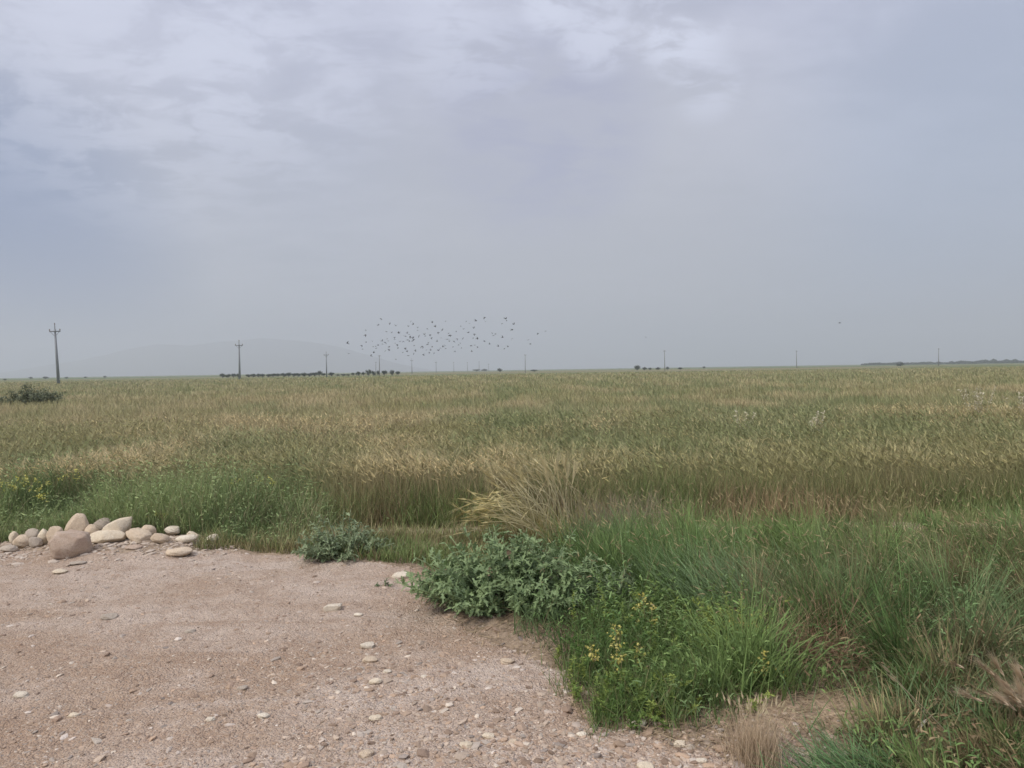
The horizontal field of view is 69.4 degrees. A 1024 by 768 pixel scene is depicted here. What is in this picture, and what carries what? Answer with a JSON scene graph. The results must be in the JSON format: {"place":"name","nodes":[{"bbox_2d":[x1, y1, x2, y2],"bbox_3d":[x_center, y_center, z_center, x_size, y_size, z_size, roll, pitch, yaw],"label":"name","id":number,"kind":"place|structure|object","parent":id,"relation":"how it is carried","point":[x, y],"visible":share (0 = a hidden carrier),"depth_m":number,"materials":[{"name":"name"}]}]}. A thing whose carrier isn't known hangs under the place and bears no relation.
{"place":"outdoors","nodes":[
{"label":"outdoors","id":0,"kind":"place"},
{"bbox_2d":[0,338,431,377],"bbox_3d":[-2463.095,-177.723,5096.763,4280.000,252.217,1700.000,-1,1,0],"label":"hill","id":1,"kind":"structure","parent":0,"point":[266,356],"depth_m":4457.27,"materials":[{"name":"soil"}]},
{"bbox_2d":[0,366,1023,518],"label":"barley field","id":2,"kind":"structure","parent":0,"point":[921,419],"depth_m":14.43,"materials":[{"name":"plant"}]},
{"bbox_2d":[0,363,1023,767],"bbox_3d":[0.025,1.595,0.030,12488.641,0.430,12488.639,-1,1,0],"label":"ground","id":3,"kind":"structure","parent":0,"point":[504,635],"depth_m":4.61,"materials":[{"name":"soil"}]},
{"bbox_2d":[0,480,15,507],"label":"mustard plant","id":4,"kind":"object","parent":3,"relation":"on","point":[7,487],"visible":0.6,"depth_m":7.80,"materials":[{"name":"green plant"}]},
{"bbox_2d":[8,531,18,542],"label":"stone","id":5,"kind":"object","parent":3,"relation":"on","point":[13,535],"visible":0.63,"depth_m":7.02,"materials":[{"name":"beige stone"}]},
{"bbox_2d":[13,475,28,509],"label":"mustard plant","id":6,"kind":"object","parent":3,"relation":"on","point":[25,480],"visible":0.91,"depth_m":7.90,"materials":[{"name":"green plant"}]},
{"bbox_2d":[12,534,30,547],"bbox_3d":[-4.566,1.473,6.903,0.181,0.135,0.154,-1,1,0],"label":"stone","id":7,"kind":"object","parent":3,"relation":"on","point":[20,541],"visible":0.81,"depth_m":6.85,"materials":[{"name":"beige stone"}]},
{"bbox_2d":[0,383,64,405],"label":"field bush","id":8,"kind":"object","parent":3,"relation":"on","point":[29,396],"visible":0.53,"depth_m":35.78,"materials":[{"name":"green plant"}]},
{"bbox_2d":[25,528,39,536],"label":"stone","id":9,"kind":"object","parent":3,"relation":"on","point":[32,532],"visible":0.36,"depth_m":7.07,"materials":[{"name":"beige stone"}]},
{"bbox_2d":[28,537,42,547],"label":"stone","id":10,"kind":"object","parent":3,"relation":"on","point":[34,542],"visible":1,"depth_m":6.85,"materials":[{"name":"grey stone"}]},
{"bbox_2d":[26,476,51,495],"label":"mustard plant","id":11,"kind":"object","parent":3,"relation":"on","point":[36,484],"visible":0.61,"depth_m":8.12,"materials":[{"name":"green plant"}]},
{"bbox_2d":[29,481,50,507],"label":"mustard plant","id":12,"kind":"object","parent":3,"relation":"on","point":[38,489],"visible":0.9,"depth_m":7.92,"materials":[{"name":"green plant"}]},
{"bbox_2d":[33,492,48,522],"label":"mustard plant","id":13,"kind":"object","parent":3,"relation":"on","point":[39,495],"visible":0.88,"depth_m":7.75,"materials":[{"name":"yellow plant"}]},
{"bbox_2d":[37,528,47,544],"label":"stone","id":14,"kind":"object","parent":3,"relation":"on","point":[42,534],"visible":0.68,"depth_m":6.92,"materials":[{"name":"beige stone"}]},
{"bbox_2d":[46,526,62,541],"bbox_3d":[-4.250,1.427,6.877,0.163,0.208,0.131,-1,1,0],"label":"stone","id":15,"kind":"object","parent":3,"relation":"on","point":[51,531],"visible":0.45,"depth_m":6.84,"materials":[{"name":"beige stone"}]},
{"bbox_2d":[49,323,60,382],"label":"power pole","id":16,"kind":"object","parent":3,"relation":"on","point":[57,364],"visible":1,"depth_m":149.70,"materials":[{"name":"concrete"}]},
{"bbox_2d":[58,469,79,505],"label":"mustard plant","id":17,"kind":"object","parent":3,"relation":"on","point":[66,483],"visible":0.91,"depth_m":8.17,"materials":[{"name":"green plant"}]},
{"bbox_2d":[64,513,88,530],"bbox_3d":[-4.141,1.375,7.056,0.243,0.291,0.190,-1,1,0],"label":"stone","id":18,"kind":"object","parent":3,"relation":"on","point":[78,521],"visible":0.52,"depth_m":6.99,"materials":[{"name":"beige stone"}]},
{"bbox_2d":[84,524,98,533],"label":"stone","id":19,"kind":"object","parent":3,"relation":"on","point":[91,528],"visible":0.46,"depth_m":6.95,"materials":[{"name":"beige stone"}]},
{"bbox_2d":[93,518,110,530],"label":"stone","id":20,"kind":"object","parent":3,"relation":"on","point":[101,524],"visible":0.34,"depth_m":7.06,"materials":[{"name":"grey stone"}]},
{"bbox_2d":[90,530,125,543],"bbox_3d":[-3.752,1.418,6.855,0.338,0.126,0.218,-1,1,0],"label":"stone","id":21,"kind":"object","parent":3,"relation":"on","point":[103,536],"visible":0.88,"depth_m":6.80,"materials":[{"name":"beige stone"}]},
{"bbox_2d":[102,516,132,537],"bbox_3d":[-3.733,1.387,6.979,0.252,0.240,0.218,-1,1,0],"label":"stone","id":22,"kind":"object","parent":3,"relation":"on","point":[122,525],"visible":0.53,"depth_m":6.93,"materials":[{"name":"beige stone"}]},
{"bbox_2d":[125,544,142,549],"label":"stone","id":23,"kind":"object","parent":3,"relation":"on","point":[133,546],"visible":1,"depth_m":6.59,"materials":[{"name":"beige stone"}]},
{"bbox_2d":[125,527,152,543],"bbox_3d":[-3.455,1.409,6.849,0.237,0.145,0.189,0,1,27],"label":"stone","id":24,"kind":"object","parent":3,"relation":"on","point":[138,535],"visible":0.8,"depth_m":6.79,"materials":[{"name":"beige stone"}]},
{"bbox_2d":[142,525,156,533],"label":"stone","id":25,"kind":"object","parent":3,"relation":"on","point":[151,529],"visible":0.42,"depth_m":6.95,"materials":[{"name":"beige stone"}]},
{"bbox_2d":[150,533,170,543],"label":"stone","id":26,"kind":"object","parent":3,"relation":"on","point":[159,538],"visible":0.95,"depth_m":6.72,"materials":[{"name":"beige stone"}]},
{"bbox_2d":[164,526,180,534],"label":"stone","id":27,"kind":"object","parent":3,"relation":"on","point":[171,530],"visible":1,"depth_m":7.09,"materials":[{"name":"beige stone"}]},
{"bbox_2d":[175,534,196,542],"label":"stone","id":28,"kind":"object","parent":3,"relation":"on","point":[185,538],"visible":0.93,"depth_m":6.75,"materials":[{"name":"beige stone"}]},
{"bbox_2d":[187,531,198,537],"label":"stone","id":29,"kind":"object","parent":3,"relation":"on","point":[192,532],"visible":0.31,"depth_m":6.95,"materials":[{"name":"beige stone"}]},
{"bbox_2d":[0,448,390,547],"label":"green weeds","id":30,"kind":"object","parent":3,"relation":"on","point":[198,507],"visible":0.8,"depth_m":7.48,"materials":[{"name":"green plant"}]},
{"bbox_2d":[202,534,218,542],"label":"stone","id":31,"kind":"object","parent":3,"relation":"on","point":[213,537],"visible":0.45,"depth_m":6.83,"materials":[{"name":"grey stone"}]},
{"bbox_2d":[235,344,242,379],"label":"power pole","id":32,"kind":"object","parent":3,"relation":"on","point":[238,345],"visible":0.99,"depth_m":192.75,"materials":[{"name":"wood"}]},
{"bbox_2d":[291,509,404,562],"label":"thistle","id":33,"kind":"object","parent":3,"relation":"on","point":[324,549],"visible":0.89,"depth_m":6.21,"materials":[{"name":"green plant"}]},
{"bbox_2d":[421,572,449,602],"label":"thistle","id":34,"kind":"object","parent":3,"relation":"on","point":[434,593],"visible":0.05,"depth_m":5.09,"materials":[{"name":"green plant"}]},
{"bbox_2d":[0,532,912,767],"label":"gravel lot","id":35,"kind":"structure","parent":3,"relation":"on","point":[173,612],"depth_m":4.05,"materials":[{"name":"beige gravel"}]},
{"bbox_2d":[0,545,17,551],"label":"stone","id":36,"kind":"object","parent":35,"relation":"on","point":[9,548],"visible":0.99,"depth_m":6.73,"materials":[{"name":"beige stone"}]},
{"bbox_2d":[13,691,28,698],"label":"loose stone","id":37,"kind":"object","parent":35,"relation":"on","point":[19,694],"visible":1,"depth_m":3.70,"materials":[{"name":"beige stone"}]},
{"bbox_2d":[52,569,67,573],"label":"stone","id":38,"kind":"object","parent":35,"relation":"on","point":[58,571],"visible":1,"depth_m":5.99,"materials":[{"name":"beige stone"}]},
{"bbox_2d":[48,529,92,558],"bbox_3d":[-3.885,1.415,6.524,0.328,0.253,0.281,-1,1,-15],"label":"stone","id":39,"kind":"object","parent":35,"relation":"on","point":[70,543],"visible":0.98,"depth_m":6.42,"materials":[{"name":"beige stone"}]},
{"bbox_2d":[67,712,79,717],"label":"loose stone","id":40,"kind":"object","parent":35,"relation":"on","point":[73,714],"visible":1,"depth_m":3.49,"materials":[{"name":"beige stone"}]},
{"bbox_2d":[69,561,86,564],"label":"stone","id":41,"kind":"object","parent":35,"relation":"on","point":[76,562],"visible":1,"depth_m":6.26,"materials":[{"name":"beige stone"}]},
{"bbox_2d":[100,613,118,619],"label":"loose stone","id":42,"kind":"object","parent":35,"relation":"on","point":[109,616],"visible":1,"depth_m":4.86,"materials":[{"name":"beige stone"}]},
{"bbox_2d":[166,547,192,556],"bbox_3d":[-2.905,1.470,6.462,0.216,0.076,0.149,-2,1,-32],"label":"stone","id":43,"kind":"object","parent":35,"relation":"on","point":[180,551],"visible":1,"depth_m":6.42,"materials":[{"name":"beige stone"}]},
{"bbox_2d":[184,629,195,632],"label":"loose stone","id":44,"kind":"object","parent":35,"relation":"on","point":[190,631],"visible":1,"depth_m":4.58,"materials":[{"name":"beige stone"}]},
{"bbox_2d":[206,717,215,721],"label":"loose stone","id":45,"kind":"object","parent":35,"relation":"on","point":[209,719],"visible":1,"depth_m":3.41,"materials":[{"name":"beige stone"}]},
{"bbox_2d":[237,685,247,689],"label":"loose stone","id":46,"kind":"object","parent":35,"relation":"on","point":[243,687],"visible":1,"depth_m":3.75,"materials":[{"name":"beige stone"}]},
{"bbox_2d":[257,713,269,718],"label":"loose stone","id":47,"kind":"object","parent":35,"relation":"on","point":[263,715],"visible":1,"depth_m":3.44,"materials":[{"name":"beige stone"}]},
{"bbox_2d":[323,603,341,611],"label":"loose stone","id":48,"kind":"object","parent":35,"relation":"on","point":[334,607],"visible":1,"depth_m":4.93,"materials":[{"name":"beige stone"}]},
{"bbox_2d":[358,749,373,757],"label":"loose stone","id":49,"kind":"object","parent":35,"relation":"on","point":[365,753],"visible":1,"depth_m":3.06,"materials":[{"name":"beige stone"}]},
{"bbox_2d":[360,642,374,648],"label":"loose stone","id":50,"kind":"object","parent":35,"relation":"on","point":[367,645],"visible":1,"depth_m":4.28,"materials":[{"name":"beige stone"}]},
{"bbox_2d":[362,656,377,662],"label":"loose stone","id":51,"kind":"object","parent":35,"relation":"on","point":[368,659],"visible":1,"depth_m":4.08,"materials":[{"name":"beige stone"}]},
{"bbox_2d":[369,714,381,720],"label":"loose stone","id":52,"kind":"object","parent":35,"relation":"on","point":[377,717],"visible":1,"depth_m":3.40,"materials":[{"name":"beige stone"}]},
{"bbox_2d":[369,678,381,683],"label":"loose stone","id":53,"kind":"object","parent":35,"relation":"on","point":[375,681],"visible":1,"depth_m":3.80,"materials":[{"name":"beige stone"}]},
{"bbox_2d":[374,577,392,586],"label":"gravel weed","id":54,"kind":"object","parent":35,"relation":"on","point":[377,584],"visible":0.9,"depth_m":5.46,"materials":[{"name":"beige plant"}]},
{"bbox_2d":[383,669,391,672],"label":"loose stone","id":55,"kind":"object","parent":35,"relation":"on","point":[387,671],"visible":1,"depth_m":3.94,"materials":[{"name":"beige stone"}]},
{"bbox_2d":[391,571,407,578],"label":"loose stone","id":56,"kind":"object","parent":35,"relation":"on","point":[396,575],"visible":0.77,"depth_m":5.67,"materials":[{"name":"beige stone"}]},
{"bbox_2d":[459,741,472,747],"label":"loose stone","id":57,"kind":"object","parent":35,"relation":"on","point":[467,744],"visible":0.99,"depth_m":3.13,"materials":[{"name":"beige stone"}]},
{"bbox_2d":[482,732,494,738],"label":"loose stone","id":58,"kind":"object","parent":35,"relation":"on","point":[487,735],"visible":1,"depth_m":3.21,"materials":[{"name":"beige stone"}]},
{"bbox_2d":[500,658,514,663],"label":"loose stone","id":59,"kind":"object","parent":35,"relation":"on","point":[506,660],"visible":0.98,"depth_m":4.02,"materials":[{"name":"beige stone"}]},
{"bbox_2d":[576,731,586,736],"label":"loose stone","id":60,"kind":"object","parent":35,"relation":"on","point":[581,733],"visible":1,"depth_m":3.23,"materials":[{"name":"beige stone"}]},
{"bbox_2d":[636,761,654,767],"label":"loose stone","id":61,"kind":"object","parent":35,"relation":"on","point":[644,764],"visible":1,"depth_m":2.96,"materials":[{"name":"beige stone"}]},
{"bbox_2d":[540,558,790,744],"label":"weeds","id":62,"kind":"object","parent":35,"relation":"on","point":[623,693],"visible":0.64,"depth_m":3.71,"materials":[{"name":"green plant"}]},
{"bbox_2d":[673,740,684,747],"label":"loose stone","id":63,"kind":"object","parent":35,"relation":"on","point":[680,742],"visible":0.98,"depth_m":3.08,"materials":[{"name":"beige stone"}]},
{"bbox_2d":[696,758,707,762],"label":"loose stone","id":64,"kind":"object","parent":35,"relation":"on","point":[701,760],"visible":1,"depth_m":2.98,"materials":[{"name":"beige stone"}]},
{"bbox_2d":[712,689,801,767],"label":"dry tuft","id":65,"kind":"object","parent":35,"relation":"on","point":[744,747],"visible":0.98,"depth_m":2.97,"materials":[{"name":"plant"}]},
{"bbox_2d":[394,523,633,620],"bbox_3d":[0.023,1.239,4.904,1.574,0.637,1.097,-1,1,0],"label":"thistle","id":66,"kind":"object","parent":3,"relation":"on","point":[466,586],"visible":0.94,"depth_m":4.74,"materials":[{"name":"green plant"}]},
{"bbox_2d":[438,442,606,548],"bbox_3d":[0.065,0.957,6.527,1.544,1.038,1.069,-1,1,0],"label":"barley clump","id":67,"kind":"object","parent":3,"relation":"on","point":[515,519],"visible":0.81,"depth_m":6.44,"materials":[{"name":"plant"}]},
{"bbox_2d":[571,458,585,525],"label":"dry stalk","id":68,"kind":"object","parent":3,"relation":"on","point":[579,493],"visible":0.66,"depth_m":6.65,"materials":[{"name":"plant"}]},
{"bbox_2d":[585,645,599,676],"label":"yellowing weed","id":69,"kind":"object","parent":3,"relation":"on","point":[592,654],"visible":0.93,"depth_m":3.73,"materials":[{"name":"yellow plant"}]},
{"bbox_2d":[607,624,621,652],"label":"pale yellow wildflowers","id":70,"kind":"object","parent":3,"relation":"on","point":[618,633],"visible":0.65,"depth_m":3.92,"materials":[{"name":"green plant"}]},
{"bbox_2d":[574,563,655,616],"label":"leafy weed","id":71,"kind":"object","parent":3,"relation":"on","point":[620,587],"visible":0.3,"depth_m":4.71,"materials":[{"name":"green plant"}]},
{"bbox_2d":[609,637,626,680],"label":"yellowing weed","id":72,"kind":"object","parent":3,"relation":"on","point":[620,659],"visible":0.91,"depth_m":3.63,"materials":[{"name":"yellow plant"}]},
{"bbox_2d":[523,482,715,540],"bbox_3d":[1.012,1.167,6.975,1.850,0.566,1.161,-1,1,0],"label":"dead weed","id":73,"kind":"object","parent":3,"relation":"on","point":[645,513],"visible":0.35,"depth_m":6.96,"materials":[{"name":"plant"}]},
{"bbox_2d":[544,514,724,583],"bbox_3d":[1.001,1.252,5.682,1.662,0.444,1.191,-1,1,0],"label":"grass clump","id":74,"kind":"object","parent":3,"relation":"on","point":[632,543],"visible":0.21,"depth_m":5.59,"materials":[{"name":"green plant"}]},
{"bbox_2d":[629,719,646,727],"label":"loose stone","id":75,"kind":"object","parent":3,"relation":"on","point":[640,723],"visible":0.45,"depth_m":3.25,"materials":[{"name":"grey stone"}]},
{"bbox_2d":[634,643,645,669],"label":"yellowing weed","id":76,"kind":"object","parent":3,"relation":"on","point":[636,649],"visible":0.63,"depth_m":3.74,"materials":[{"name":"yellow plant"}]},
{"bbox_2d":[631,592,658,641],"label":"yellowing weed","id":77,"kind":"object","parent":3,"relation":"on","point":[638,605],"visible":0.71,"depth_m":4.27,"materials":[{"name":"yellow plant"}]},
{"bbox_2d":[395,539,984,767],"bbox_3d":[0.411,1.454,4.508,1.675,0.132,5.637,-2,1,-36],"label":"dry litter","id":78,"kind":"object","parent":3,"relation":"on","point":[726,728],"visible":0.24,"depth_m":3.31,"materials":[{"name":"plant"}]},
{"bbox_2d":[580,515,837,621],"bbox_3d":[1.230,1.163,4.864,1.752,0.648,1.282,-1,1,0],"label":"grass clump","id":79,"kind":"object","parent":3,"relation":"on","point":[725,578],"visible":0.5,"depth_m":4.72,"materials":[{"name":"green plant"}]},
{"bbox_2d":[733,410,756,430],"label":"pale weed","id":80,"kind":"object","parent":3,"relation":"on","point":[745,417],"visible":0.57,"depth_m":14.99,"materials":[{"name":"beige plant"}]},
{"bbox_2d":[753,647,786,685],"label":"yellowing weed","id":81,"kind":"object","parent":3,"relation":"on","point":[763,668],"visible":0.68,"depth_m":3.54,"materials":[{"name":"yellow plant"}]},
{"bbox_2d":[638,475,928,529],"bbox_3d":[2.625,1.136,7.165,2.857,0.569,1.061,-1,1,0],"label":"dead weed","id":82,"kind":"object","parent":3,"relation":"on","point":[783,507],"visible":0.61,"depth_m":7.15,"materials":[{"name":"plant"}]},
{"bbox_2d":[810,411,825,440],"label":"pale weed","id":83,"kind":"object","parent":3,"relation":"on","point":[817,420],"visible":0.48,"depth_m":13.68,"materials":[{"name":"beige plant"}]},
{"bbox_2d":[699,563,951,698],"bbox_3d":[1.621,1.385,3.970,1.397,0.776,1.324,0,1,32],"label":"dead weed","id":84,"kind":"object","parent":3,"relation":"on","point":[845,652],"visible":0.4,"depth_m":3.90,"materials":[{"name":"plant"}]},
{"bbox_2d":[719,711,953,767],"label":"grass clump","id":85,"kind":"object","parent":3,"relation":"on","point":[838,752],"visible":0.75,"depth_m":2.92,"materials":[{"name":"green plant"}]},
{"bbox_2d":[767,636,1023,739],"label":"grass clump","id":86,"kind":"object","parent":3,"relation":"on","point":[978,711],"visible":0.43,"depth_m":3.28,"materials":[{"name":"green plant"}]},
{"bbox_2d":[778,584,1012,653],"bbox_3d":[2.188,1.315,4.211,1.693,0.438,1.210,0,1,28],"label":"dead weed","id":87,"kind":"object","parent":3,"relation":"on","point":[911,618],"visible":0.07,"depth_m":4.17,"materials":[{"name":"plant"}]},
{"bbox_2d":[880,663,935,731],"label":"dry stalk","id":88,"kind":"object","parent":3,"relation":"on","point":[884,667],"visible":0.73,"depth_m":3.04,"materials":[{"name":"plant"}]},
{"bbox_2d":[887,674,948,734],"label":"dry stalk","id":89,"kind":"object","parent":3,"relation":"on","point":[893,678],"visible":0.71,"depth_m":2.99,"materials":[{"name":"plant"}]},
{"bbox_2d":[861,359,1023,364],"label":"treeline","id":90,"kind":"object","parent":3,"relation":"on","point":[984,361],"visible":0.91,"depth_m":934.10,"materials":[{"name":"green plant"}]},
{"bbox_2d":[957,387,995,413],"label":"pale weed","id":91,"kind":"object","parent":3,"relation":"on","point":[976,403],"visible":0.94,"depth_m":16.99,"materials":[{"name":"beige plant"}]},
{"bbox_2d":[937,651,1023,733],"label":"wild barley","id":92,"kind":"object","parent":3,"relation":"on","point":[1002,699],"visible":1,"depth_m":3.02,"materials":[{"name":"plant"}]},
{"bbox_2d":[1002,391,1023,410],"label":"pale weed","id":93,"kind":"object","parent":3,"relation":"on","point":[1018,403],"visible":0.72,"depth_m":18.02,"materials":[{"name":"beige plant"}]},
{"bbox_2d":[0,0,1023,372],"label":"sky","id":94,"kind":"structure","parent":0,"point":[622,183],"materials":[{"name":"grey"}]},
{"bbox_2d":[189,454,1023,570],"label":"dry verge grass","id":95,"kind":"structure","parent":0,"point":[400,514],"depth_m":7.62,"materials":[{"name":"plant"}]},
{"bbox_2d":[505,472,1023,767],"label":"grass","id":96,"kind":"structure","parent":0,"point":[996,549],"depth_m":4.15,"materials":[{"name":"green plant"}]}
]}

